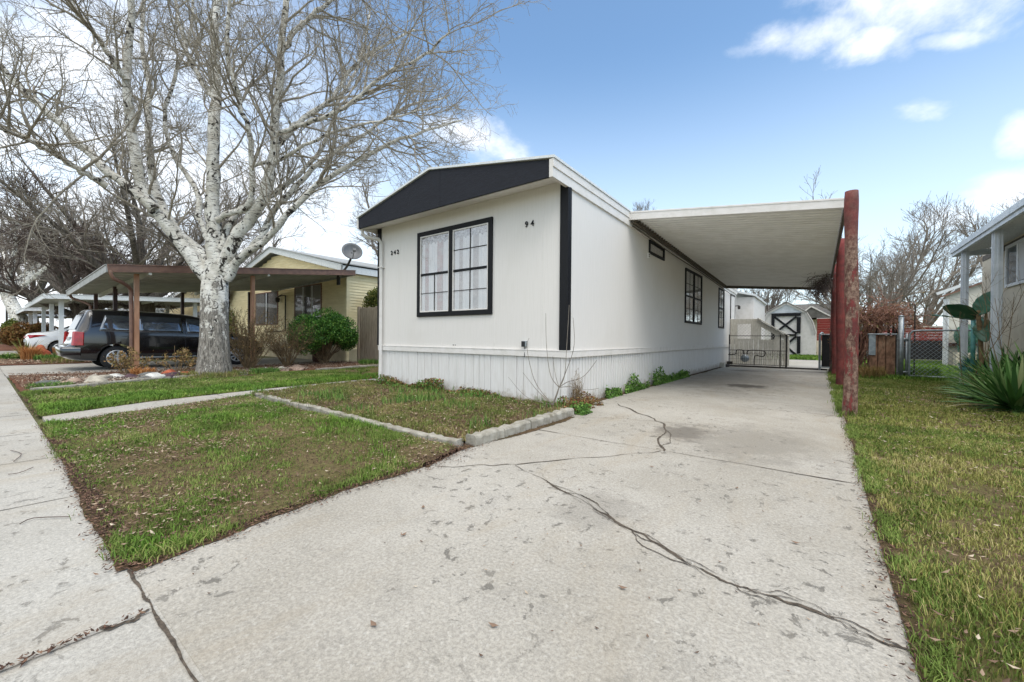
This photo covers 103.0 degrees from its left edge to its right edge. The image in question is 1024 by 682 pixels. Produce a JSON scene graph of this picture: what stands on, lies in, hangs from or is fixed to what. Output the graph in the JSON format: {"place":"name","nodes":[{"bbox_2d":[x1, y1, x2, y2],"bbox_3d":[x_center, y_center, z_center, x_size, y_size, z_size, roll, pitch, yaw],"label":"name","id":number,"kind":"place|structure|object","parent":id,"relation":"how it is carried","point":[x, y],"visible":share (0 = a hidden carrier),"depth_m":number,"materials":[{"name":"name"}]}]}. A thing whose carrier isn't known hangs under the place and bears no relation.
{"place":"outdoors","nodes":[
{"label":"outdoors","id":0,"kind":"place"},
{"bbox_2d":[0,344,23,350],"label":"bed soil","id":1,"kind":"structure","parent":0,"point":[4,347],"depth_m":29.82,"materials":[{"name":"brown soil"}]},
{"bbox_2d":[0,321,58,346],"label":"red brown bush","id":2,"kind":"object","parent":1,"relation":"on","point":[10,334],"visible":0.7,"depth_m":24.87,"materials":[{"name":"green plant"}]},
{"bbox_2d":[0,351,51,354],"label":"driveway","id":3,"kind":"structure","parent":0,"point":[1,352],"depth_m":21.91,"materials":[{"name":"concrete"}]},
{"bbox_2d":[24,326,112,353],"bbox_3d":[-21.953,-0.063,21.345,1.879,1.451,4.636,1,1,37],"label":"sedan","id":4,"kind":"object","parent":3,"relation":"on","point":[50,337],"visible":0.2,"depth_m":19.50,"materials":[{"name":"white paint"}]},
{"bbox_2d":[0,163,193,321],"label":"bare tree","id":5,"kind":"object","parent":3,"relation":"on","point":[64,268],"visible":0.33,"depth_m":21.38,"materials":[{"name":"brown plant"}]},
{"bbox_2d":[24,294,199,344],"bbox_3d":[-23.579,-0.911,24.526,11.646,3.174,6.890,1,1,37],"label":"neighbour carport","id":6,"kind":"object","parent":3,"relation":"on","point":[64,300],"visible":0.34,"depth_m":21.40,"materials":[{"name":"white metal"}]},
{"bbox_2d":[0,86,276,311],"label":"bare tree","id":7,"kind":"object","parent":3,"relation":"on","point":[139,257],"visible":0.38,"depth_m":20.37,"materials":[{"name":"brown plant"}]},
{"bbox_2d":[0,360,90,364],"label":"corner bed soil","id":8,"kind":"structure","parent":0,"point":[37,363],"depth_m":13.61,"materials":[{"name":"brown soil"}]},
{"bbox_2d":[11,344,44,360],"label":"orange grass clump","id":9,"kind":"object","parent":8,"relation":"on","point":[27,353],"visible":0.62,"depth_m":14.91,"materials":[{"name":"orange plant"}]},
{"bbox_2d":[0,369,206,681],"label":"sidewalk","id":10,"kind":"structure","parent":0,"point":[54,589],"depth_m":1.58,"materials":[{"name":"concrete"}]},
{"bbox_2d":[0,357,339,377],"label":"neighbour driveway","id":11,"kind":"structure","parent":0,"point":[47,368],"depth_m":12.50,"materials":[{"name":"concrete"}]},
{"bbox_2d":[52,309,260,369],"bbox_3d":[-11.196,-0.059,13.369,2.100,1.738,5.051,1,1,37],"label":"minivan","id":12,"kind":"object","parent":11,"relation":"on","point":[92,335],"visible":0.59,"depth_m":11.87,"materials":[{"name":"black paint"}]},
{"bbox_2d":[66,264,355,370],"bbox_3d":[-10.849,-0.936,14.957,7.298,3.574,6.840,1,1,37],"label":"neighbour carport","id":13,"kind":"object","parent":11,"relation":"on","point":[114,279],"visible":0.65,"depth_m":13.13,"materials":[{"name":"brown metal"}]},
{"bbox_2d":[337,243,362,284],"bbox_3d":[-6.193,-2.924,15.331,1.515,1.520,0.647,1,0,29],"label":"satellite dish","id":14,"kind":"object","parent":13,"relation":"attached to","point":[350,251],"visible":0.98,"depth_m":15.27,"materials":[{"name":"metal"}]},
{"bbox_2d":[164,292,199,317],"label":"yellow house","id":15,"kind":"structure","parent":0,"point":[188,311],"depth_m":29.12,"materials":[{"name":"beige"}]},
{"bbox_2d":[22,366,378,416],"bbox_3d":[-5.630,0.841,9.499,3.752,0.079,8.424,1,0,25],"label":"side lawn grass","id":16,"kind":"structure","parent":0,"point":[91,391],"depth_m":7.69,"materials":[{"name":"green plant"}]},
{"bbox_2d":[32,372,377,414],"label":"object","id":17,"kind":"structure","parent":16,"relation":"on","point":[73,404],"depth_m":6.72,"materials":[{"name":"green plant"}]},
{"bbox_2d":[357,306,378,361],"bbox_3d":[-3.381,-0.210,13.853,6.460,2.160,0.120,1,1,37],"label":"wooden fence","id":18,"kind":"object","parent":16,"relation":"on","point":[367,346],"visible":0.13,"depth_m":15.43,"materials":[{"name":"wood"}]},
{"bbox_2d":[41,394,456,564],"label":"front lawn soil","id":19,"kind":"structure","parent":0,"point":[272,506],"depth_m":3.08,"materials":[{"name":"green plant"}]},
{"bbox_2d":[44,393,405,560],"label":"front lawn tufts","id":20,"kind":"object","parent":19,"relation":"on","point":[269,403],"visible":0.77,"depth_m":4.26,"materials":[{"name":"green plant"}]},
{"bbox_2d":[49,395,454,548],"bbox_3d":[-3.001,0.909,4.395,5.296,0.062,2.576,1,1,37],"label":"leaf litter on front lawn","id":21,"kind":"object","parent":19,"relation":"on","point":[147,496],"visible":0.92,"depth_m":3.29,"materials":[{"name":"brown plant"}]},
{"bbox_2d":[428,432,462,446],"bbox_3d":[-0.639,0.943,3.873,0.388,0.087,0.118,1,1,37],"label":"edging block","id":22,"kind":"object","parent":19,"relation":"on","point":[449,440],"depth_m":3.82,"materials":[{"name":"concrete"}]},
{"bbox_2d":[252,379,573,440],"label":"flower bed grass","id":23,"kind":"structure","parent":0,"point":[346,391],"depth_m":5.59,"materials":[{"name":"green plant"}]},
{"bbox_2d":[250,379,564,433],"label":"daffodil shoots","id":24,"kind":"object","parent":23,"relation":"on","point":[421,396],"visible":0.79,"depth_m":6.08,"materials":[{"name":"green plant"}]},
{"bbox_2d":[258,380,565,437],"bbox_3d":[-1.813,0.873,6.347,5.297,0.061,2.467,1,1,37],"label":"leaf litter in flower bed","id":25,"kind":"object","parent":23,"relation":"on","point":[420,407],"visible":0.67,"depth_m":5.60,"materials":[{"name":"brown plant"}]},
{"bbox_2d":[365,373,568,404],"bbox_3d":[-1.100,0.798,7.104,4.579,0.262,0.346,1,1,37],"label":"green weeds along the skirting","id":26,"kind":"object","parent":23,"relation":"on","point":[396,383],"visible":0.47,"depth_m":7.38,"materials":[{"name":"green plant"}]},
{"bbox_2d":[509,313,597,404],"bbox_3d":[0.512,0.191,5.622,1.404,1.356,0.152,1,1,36],"label":"bare sapling","id":27,"kind":"object","parent":23,"relation":"on","point":[559,386],"visible":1,"depth_m":5.50,"materials":[{"name":"brown plant"}]},
{"bbox_2d":[562,389,603,410],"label":"corner weeds","id":28,"kind":"object","parent":23,"relation":"on","point":[585,399],"visible":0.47,"depth_m":5.85,"materials":[{"name":"brown plant"}]},
{"bbox_2d":[0,340,941,521],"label":"ground","id":29,"kind":"structure","parent":0,"point":[37,419],"depth_m":7.03,"materials":[{"name":"brown soil"}]},
{"bbox_2d":[0,157,125,327],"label":"bare tree","id":30,"kind":"object","parent":29,"relation":"on","point":[12,306],"visible":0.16,"depth_m":32.89,"materials":[{"name":"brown plant"}]},
{"bbox_2d":[0,193,125,321],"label":"bare tree","id":31,"kind":"object","parent":29,"relation":"on","point":[43,284],"visible":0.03,"depth_m":48.08,"materials":[{"name":"grey plant"}]},
{"bbox_2d":[16,307,128,323],"bbox_3d":[-34.739,-1.016,33.061,10.545,3.074,6.790,1,1,37],"label":"neighbour carport","id":32,"kind":"object","parent":29,"relation":"on","point":[30,312],"visible":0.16,"depth_m":29.41,"materials":[{"name":"white metal"}]},
{"bbox_2d":[0,187,179,293],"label":"bare tree","id":33,"kind":"object","parent":29,"relation":"on","point":[54,286],"visible":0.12,"depth_m":40.34,"materials":[{"name":"grey plant"}]},
{"bbox_2d":[9,362,370,390],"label":"rock bed soil","id":34,"kind":"object","parent":29,"relation":"on","point":[19,387],"visible":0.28,"depth_m":9.84,"materials":[{"name":"brown soil"}]},
{"bbox_2d":[30,376,174,389],"bbox_3d":[-8.043,0.848,8.216,0.136,0.092,2.383,1,0,14],"label":"edging block","id":35,"kind":"object","parent":34,"relation":"on","point":[93,384],"depth_m":7.89,"materials":[{"name":"concrete"}]},
{"bbox_2d":[104,346,152,373],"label":"rose bush","id":36,"kind":"object","parent":34,"relation":"on","point":[125,360],"visible":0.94,"depth_m":9.87,"materials":[{"name":"brown plant"}]},
{"bbox_2d":[139,345,196,370],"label":"rose bush","id":37,"kind":"object","parent":34,"relation":"on","point":[182,359],"visible":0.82,"depth_m":10.53,"materials":[{"name":"brown plant"}]},
{"bbox_2d":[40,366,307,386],"bbox_3d":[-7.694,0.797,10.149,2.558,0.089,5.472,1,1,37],"label":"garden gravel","id":38,"kind":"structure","parent":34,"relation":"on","point":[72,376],"depth_m":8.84,"materials":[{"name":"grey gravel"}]},
{"bbox_2d":[8,360,378,389],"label":"mulch chips","id":39,"kind":"object","parent":34,"relation":"on","point":[163,369],"visible":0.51,"depth_m":10.19,"materials":[{"name":"brown wood"}]},
{"bbox_2d":[165,367,257,377],"bbox_3d":[-7.386,0.765,10.158,1.872,0.159,2.021,0,0,-15],"label":"grass round the trunk","id":40,"kind":"object","parent":34,"relation":"on","point":[234,372],"visible":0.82,"depth_m":9.77,"materials":[{"name":"green plant"}]},
{"bbox_2d":[229,300,293,369],"bbox_3d":[-7.670,-0.151,11.984,2.150,2.016,2.286,0,1,-35],"label":"dry shrub","id":41,"kind":"object","parent":34,"relation":"on","point":[247,363],"visible":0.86,"depth_m":11.83,"materials":[{"name":"brown plant"}]},
{"bbox_2d":[0,0,551,377],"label":"white barked tree","id":42,"kind":"object","parent":34,"relation":"on","point":[215,263],"visible":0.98,"depth_m":9.80,"materials":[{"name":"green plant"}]},
{"bbox_2d":[256,317,317,365],"bbox_3d":[-7.187,0.009,12.988,2.049,1.687,1.613,1,1,37],"label":"dry shrub","id":43,"kind":"object","parent":34,"relation":"on","point":[282,351],"visible":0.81,"depth_m":13.00,"materials":[{"name":"brown plant"}]},
{"bbox_2d":[286,307,358,364],"bbox_3d":[-6.796,-0.184,14.542,2.405,2.085,2.472,1,1,37],"label":"green bush","id":44,"kind":"object","parent":34,"relation":"on","point":[331,328],"visible":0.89,"depth_m":14.15,"materials":[{"name":"green plant"}]},
{"bbox_2d":[93,165,310,311],"bbox_3d":[-16.146,-4.518,23.069,8.632,10.840,12.812,0,0,-20],"label":"bare tree","id":45,"kind":"object","parent":29,"relation":"on","point":[244,197],"visible":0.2,"depth_m":20.01,"materials":[{"name":"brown plant"}]},
{"bbox_2d":[42,379,375,421],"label":"walkway","id":46,"kind":"structure","parent":29,"relation":"on","point":[109,410],"depth_m":5.74,"materials":[{"name":"concrete"}]},
{"bbox_2d":[230,246,377,361],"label":"yellow house","id":47,"kind":"structure","parent":29,"relation":"on","point":[345,297],"depth_m":18.17,"materials":[{"name":"beige"}]},
{"bbox_2d":[255,291,278,324],"bbox_3d":[-12.348,-1.627,20.489,2.600,1.650,0.050,1,1,37],"label":"window","id":48,"kind":"structure","parent":47,"relation":"in","point":[266,300],"depth_m":20.47,"materials":[{"name":"grey glass"}]},
{"bbox_2d":[294,283,321,319],"bbox_3d":[-9.003,-1.581,17.950,2.400,1.750,0.050,1,1,37],"label":"window","id":49,"kind":"structure","parent":47,"relation":"in","point":[308,298],"depth_m":17.90,"materials":[{"name":"grey glass"}]},
{"bbox_2d":[361,287,376,307],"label":"conifer shrub","id":50,"kind":"object","parent":29,"relation":"on","point":[370,300],"visible":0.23,"depth_m":15.99,"materials":[{"name":"green plant"}]},
{"bbox_2d":[338,160,404,262],"bbox_3d":[-6.596,-5.123,27.347,9.668,11.983,9.127,1,1,37],"label":"bare tree","id":51,"kind":"object","parent":29,"relation":"on","point":[373,246],"visible":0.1,"depth_m":25.41,"materials":[{"name":"grey plant"}]},
{"bbox_2d":[356,154,766,402],"bbox_3d":[5.024,-1.012,14.754,5.340,3.930,20.180,1,1,37],"label":"mobile home","id":52,"kind":"object","parent":29,"relation":"on","point":[487,270],"visible":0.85,"depth_m":7.07,"materials":[{"name":"white paint"}]},
{"bbox_2d":[417,217,492,316],"bbox_3d":[-1.075,-1.258,7.295,1.880,1.610,0.037,1,1,37],"label":"window","id":53,"kind":"structure","parent":52,"relation":"in","point":[465,250],"depth_m":7.23,"materials":[{"name":"glass"}]},
{"bbox_2d":[649,240,664,260],"bbox_3d":[3.225,-2.005,9.050,0.030,0.290,1.040,1,1,37],"label":"window","id":54,"kind":"structure","parent":52,"relation":"in","point":[655,250],"depth_m":9.02,"materials":[{"name":"black glass"}]},
{"bbox_2d":[684,268,702,324],"bbox_3d":[5.233,-1.233,11.707,0.032,1.480,1.900,1,1,37],"label":"window","id":55,"kind":"structure","parent":52,"relation":"in","point":[693,281],"depth_m":11.66,"materials":[{"name":"black glass"}]},
{"bbox_2d":[718,288,724,328],"bbox_3d":[7.668,-1.187,14.918,0.030,1.440,1.000,1,1,37],"label":"window","id":56,"kind":"structure","parent":52,"relation":"in","point":[721,293],"depth_m":14.91,"materials":[{"name":"black glass"}]},
{"bbox_2d":[740,289,801,312],"bbox_3d":[17.352,-2.210,28.379,4.909,6.570,4.256,1,1,37],"label":"bare tree","id":57,"kind":"object","parent":29,"relation":"on","point":[773,298],"visible":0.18,"depth_m":27.40,"materials":[{"name":"brown plant"}]},
{"bbox_2d":[729,334,826,369],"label":"yard gate","id":58,"kind":"structure","parent":29,"relation":"on","point":[769,366],"depth_m":14.61,"materials":[{"name":"metal"}]},
{"bbox_2d":[818,332,829,369],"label":"open gate","id":59,"kind":"structure","parent":58,"relation":"attached to","point":[823,360],"depth_m":13.64,"materials":[{"name":"metal"}]},
{"bbox_2d":[765,302,816,354],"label":"barn shed","id":60,"kind":"structure","parent":29,"relation":"on","point":[795,323],"depth_m":23.97,"materials":[{"name":"white paint"}]},
{"bbox_2d":[766,303,830,351],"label":"grey roofed house","id":61,"kind":"structure","parent":29,"relation":"on","point":[815,312],"depth_m":36.54,"materials":[{"name":"beige paint"}]},
{"bbox_2d":[817,318,830,354],"bbox_3d":[19.236,-0.196,24.726,1.180,2.343,0.110,1,1,37],"label":"red board screen","id":62,"kind":"object","parent":29,"relation":"on","point":[823,326],"visible":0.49,"depth_m":24.90,"materials":[{"name":"red brick"}]},
{"bbox_2d":[821,235,937,351],"bbox_3d":[29.717,-3.921,33.563,9.275,10.123,10.447,1,1,37],"label":"bare tree","id":63,"kind":"object","parent":29,"relation":"on","point":[861,288],"visible":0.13,"depth_m":32.26,"materials":[{"name":"brown plant"}]},
{"bbox_2d":[785,165,981,355],"bbox_3d":[17.296,-3.330,20.197,10.479,8.906,9.314,1,1,37],"label":"bare tree","id":64,"kind":"object","parent":29,"relation":"on","point":[905,287],"visible":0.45,"depth_m":18.30,"materials":[{"name":"brown plant"}]},
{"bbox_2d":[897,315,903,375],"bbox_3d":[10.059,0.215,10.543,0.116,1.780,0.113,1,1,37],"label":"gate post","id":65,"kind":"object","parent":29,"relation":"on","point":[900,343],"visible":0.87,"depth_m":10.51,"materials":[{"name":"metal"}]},
{"bbox_2d":[859,326,942,359],"bbox_3d":[22.015,0.100,22.453,6.000,1.830,0.230,1,1,37],"label":"red fence","id":66,"kind":"object","parent":29,"relation":"on","point":[928,351],"visible":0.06,"depth_m":22.02,"materials":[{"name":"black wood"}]},
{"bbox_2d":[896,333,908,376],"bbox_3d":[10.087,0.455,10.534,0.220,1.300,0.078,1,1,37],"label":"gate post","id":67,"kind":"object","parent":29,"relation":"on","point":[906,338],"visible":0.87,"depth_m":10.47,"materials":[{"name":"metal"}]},
{"bbox_2d":[908,329,976,378],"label":"chain link gate","id":68,"kind":"structure","parent":67,"relation":"attached to","point":[909,346],"depth_m":10.22,"materials":[{"name":"metal"}]},
{"bbox_2d":[858,228,981,325],"bbox_3d":[26.707,-2.996,26.271,7.237,8.344,9.772,1,1,37],"label":"bare tree","id":69,"kind":"object","parent":29,"relation":"on","point":[954,283],"visible":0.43,"depth_m":25.60,"materials":[{"name":"brown plant"}]},
{"bbox_2d":[936,277,981,364],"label":"cream house","id":70,"kind":"structure","parent":29,"relation":"on","point":[975,290],"depth_m":15.29,"materials":[{"name":"beige paint"}]},
{"bbox_2d":[947,192,1023,269],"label":"bare tree","id":71,"kind":"object","parent":29,"relation":"on","point":[974,229],"visible":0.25,"depth_m":22.43,"materials":[{"name":"plant"}]},
{"bbox_2d":[950,198,1023,383],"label":"cream stucco house","id":72,"kind":"structure","parent":29,"relation":"on","point":[1000,237],"depth_m":8.00,"materials":[{"name":"beige paint"}]},
{"bbox_2d":[1004,238,1023,287],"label":"window","id":73,"kind":"structure","parent":72,"relation":"in","point":[1014,252],"depth_m":8.10,"materials":[{"name":"white glass"}]},
{"bbox_2d":[0,0,1023,327],"label":"sky","id":74,"kind":"structure","parent":0,"point":[675,104],"materials":[{"name":"blue"}]},
{"bbox_2d":[130,366,932,681],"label":"driveway","id":75,"kind":"structure","parent":0,"point":[306,594],"depth_m":1.79,"materials":[{"name":"concrete"}]},
{"bbox_2d":[465,427,504,446],"bbox_3d":[-0.255,0.926,3.936,0.141,0.126,0.426,1,1,37],"label":"edging block","id":76,"kind":"object","parent":75,"relation":"on","point":[485,436],"depth_m":3.85,"materials":[{"name":"concrete"}]},
{"bbox_2d":[0,369,975,681],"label":"debris along paving edges","id":77,"kind":"object","parent":75,"relation":"on","point":[82,487],"visible":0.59,"depth_m":2.21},
{"bbox_2d":[19,390,985,681],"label":"grass tufts along edges","id":78,"kind":"object","parent":75,"relation":"on","point":[937,672],"depth_m":1.98,"materials":[{"name":"green plant"}]},
{"bbox_2d":[498,420,530,436],"bbox_3d":[0.018,0.926,4.306,0.147,0.126,0.468,1,1,37],"label":"edging block","id":79,"kind":"object","parent":75,"relation":"on","point":[519,426],"depth_m":4.26,"materials":[{"name":"concrete"}]},
{"bbox_2d":[524,413,555,428],"bbox_3d":[0.317,0.924,4.707,0.150,0.128,0.506,1,1,37],"label":"edging block","id":80,"kind":"object","parent":75,"relation":"on","point":[542,420],"depth_m":4.65,"materials":[{"name":"concrete"}]},
{"bbox_2d":[567,401,592,415],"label":"weed","id":81,"kind":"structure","parent":75,"relation":"on","point":[582,409],"depth_m":5.38,"materials":[{"name":"green plant"}]},
{"bbox_2d":[605,366,689,398],"bbox_3d":[3.141,0.758,8.864,0.169,0.437,5.283,1,1,37],"label":"weeds along the side skirting","id":82,"kind":"object","parent":75,"relation":"on","point":[663,379],"visible":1,"depth_m":8.17,"materials":[{"name":"green plant"}]},
{"bbox_2d":[629,189,858,415],"bbox_3d":[6.760,-0.674,10.962,3.349,3.501,11.722,1,1,37],"label":"carport","id":83,"kind":"object","parent":75,"relation":"on","point":[780,245],"visible":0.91,"depth_m":8.02,"materials":[{"name":"white paint"}]},
{"bbox_2d":[801,271,835,372],"bbox_3d":[9.521,-0.683,12.417,1.368,3.361,4.513,1,1,37],"label":"hanging vine","id":84,"kind":"object","parent":83,"relation":"hanging from","point":[824,289],"visible":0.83,"depth_m":12.03,"materials":[{"name":"brown plant"}]},
{"bbox_2d":[826,371,864,417],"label":"driveway edge grass","id":85,"kind":"structure","parent":75,"relation":"on","point":[836,392],"depth_m":7.19,"materials":[{"name":"green plant"}]},
{"bbox_2d":[730,359,828,369],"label":"back patio","id":86,"kind":"structure","parent":0,"point":[804,363],"depth_m":16.05,"materials":[{"name":"concrete"}]},
{"bbox_2d":[730,318,789,365],"bbox_3d":[9.470,0.026,15.636,1.958,1.833,0.180,1,1,37],"label":"porch screen","id":87,"kind":"object","parent":86,"relation":"on","point":[757,324],"visible":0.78,"depth_m":15.66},
{"bbox_2d":[835,359,958,381],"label":"back yard grass","id":88,"kind":"structure","parent":0,"point":[930,378],"depth_m":10.61,"materials":[{"name":"green plant"}]},
{"bbox_2d":[843,393,1023,681],"bbox_3d":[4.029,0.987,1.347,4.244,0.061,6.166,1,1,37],"label":"leaf litter on right lawn","id":89,"kind":"object","parent":0,"point":[978,637],"visible":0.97,"depth_m":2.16,"materials":[{"name":"brown plant"}]},
{"bbox_2d":[858,365,891,377],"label":"yellow grass clump","id":90,"kind":"object","parent":89,"relation":"on","point":[863,371],"visible":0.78,"depth_m":10.65,"materials":[{"name":"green plant"}]},
{"bbox_2d":[867,333,897,375],"bbox_3d":[9.904,0.411,10.888,0.620,1.220,0.240,1,1,37],"label":"plank fence end","id":91,"kind":"object","parent":89,"relation":"on","point":[883,342],"visible":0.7,"depth_m":10.83,"materials":[{"name":"wood"}]},
{"bbox_2d":[819,283,951,367],"bbox_3d":[10.575,-0.298,11.531,2.554,2.622,2.519,1,0,13],"label":"dry vine","id":92,"kind":"object","parent":89,"relation":"on","point":[881,317],"visible":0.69,"depth_m":11.36,"materials":[{"name":"brown plant"}]},
{"bbox_2d":[895,365,948,375],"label":"grass clump","id":93,"kind":"object","parent":89,"relation":"on","point":[924,371],"visible":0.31,"depth_m":10.75,"materials":[{"name":"green plant"}]},
{"bbox_2d":[838,376,1023,439],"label":"grass","id":94,"kind":"structure","parent":89,"relation":"on","point":[951,418],"depth_m":5.45,"materials":[{"name":"green plant"}]},
{"bbox_2d":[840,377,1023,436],"bbox_3d":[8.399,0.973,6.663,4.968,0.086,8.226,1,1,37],"label":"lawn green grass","id":95,"kind":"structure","parent":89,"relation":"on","point":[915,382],"depth_m":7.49,"materials":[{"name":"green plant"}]},
{"bbox_2d":[937,362,1004,401],"bbox_3d":[7.930,0.671,6.690,1.300,0.650,1.200,0,0,2],"label":"yucca clump","id":96,"kind":"object","parent":89,"relation":"on","point":[971,387],"visible":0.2,"depth_m":6.79,"materials":[{"name":"green plant"}]},
{"bbox_2d":[922,266,1023,381],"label":"thorny shrub","id":97,"kind":"object","parent":89,"relation":"on","point":[980,364],"visible":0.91,"depth_m":7.42,"materials":[{"name":"brown plant"}]},
{"bbox_2d":[932,291,990,374],"bbox_3d":[8.530,-0.065,7.705,1.199,1.764,0.370,0,0,-4],"label":"leafed plant","id":98,"kind":"object","parent":97,"relation":"attached to","point":[955,310],"visible":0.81,"depth_m":7.78,"materials":[{"name":"green plant"}]},
{"bbox_2d":[959,317,986,384],"bbox_3d":[9.426,0.266,8.309,0.419,1.500,0.448,1,0,8],"label":"turquoise pole","id":99,"kind":"object","parent":89,"relation":"on","point":[973,343],"visible":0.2,"depth_m":8.14,"materials":[{"name":"paint"}]},
{"bbox_2d":[938,345,1023,394],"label":"yucca clump","id":100,"kind":"object","parent":89,"relation":"on","point":[986,363],"visible":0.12,"depth_m":7.43,"materials":[{"name":"green plant"}]},
{"bbox_2d":[945,351,1023,415],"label":"yucca clump","id":101,"kind":"object","parent":89,"relation":"on","point":[1006,391],"visible":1,"depth_m":5.82,"materials":[{"name":"green plant"}]},
{"bbox_2d":[953,270,1020,366],"bbox_3d":[8.236,-0.147,7.094,0.822,2.329,1.844,1,1,37],"label":"thorny shrub","id":102,"kind":"object","parent":89,"relation":"on","point":[999,335],"visible":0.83,"depth_m":7.08,"materials":[{"name":"brown plant"}]},
{"bbox_2d":[950,342,1023,401],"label":"yucca clump","id":103,"kind":"object","parent":89,"relation":"on","point":[1014,358],"visible":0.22,"depth_m":6.70,"materials":[{"name":"green plant"}]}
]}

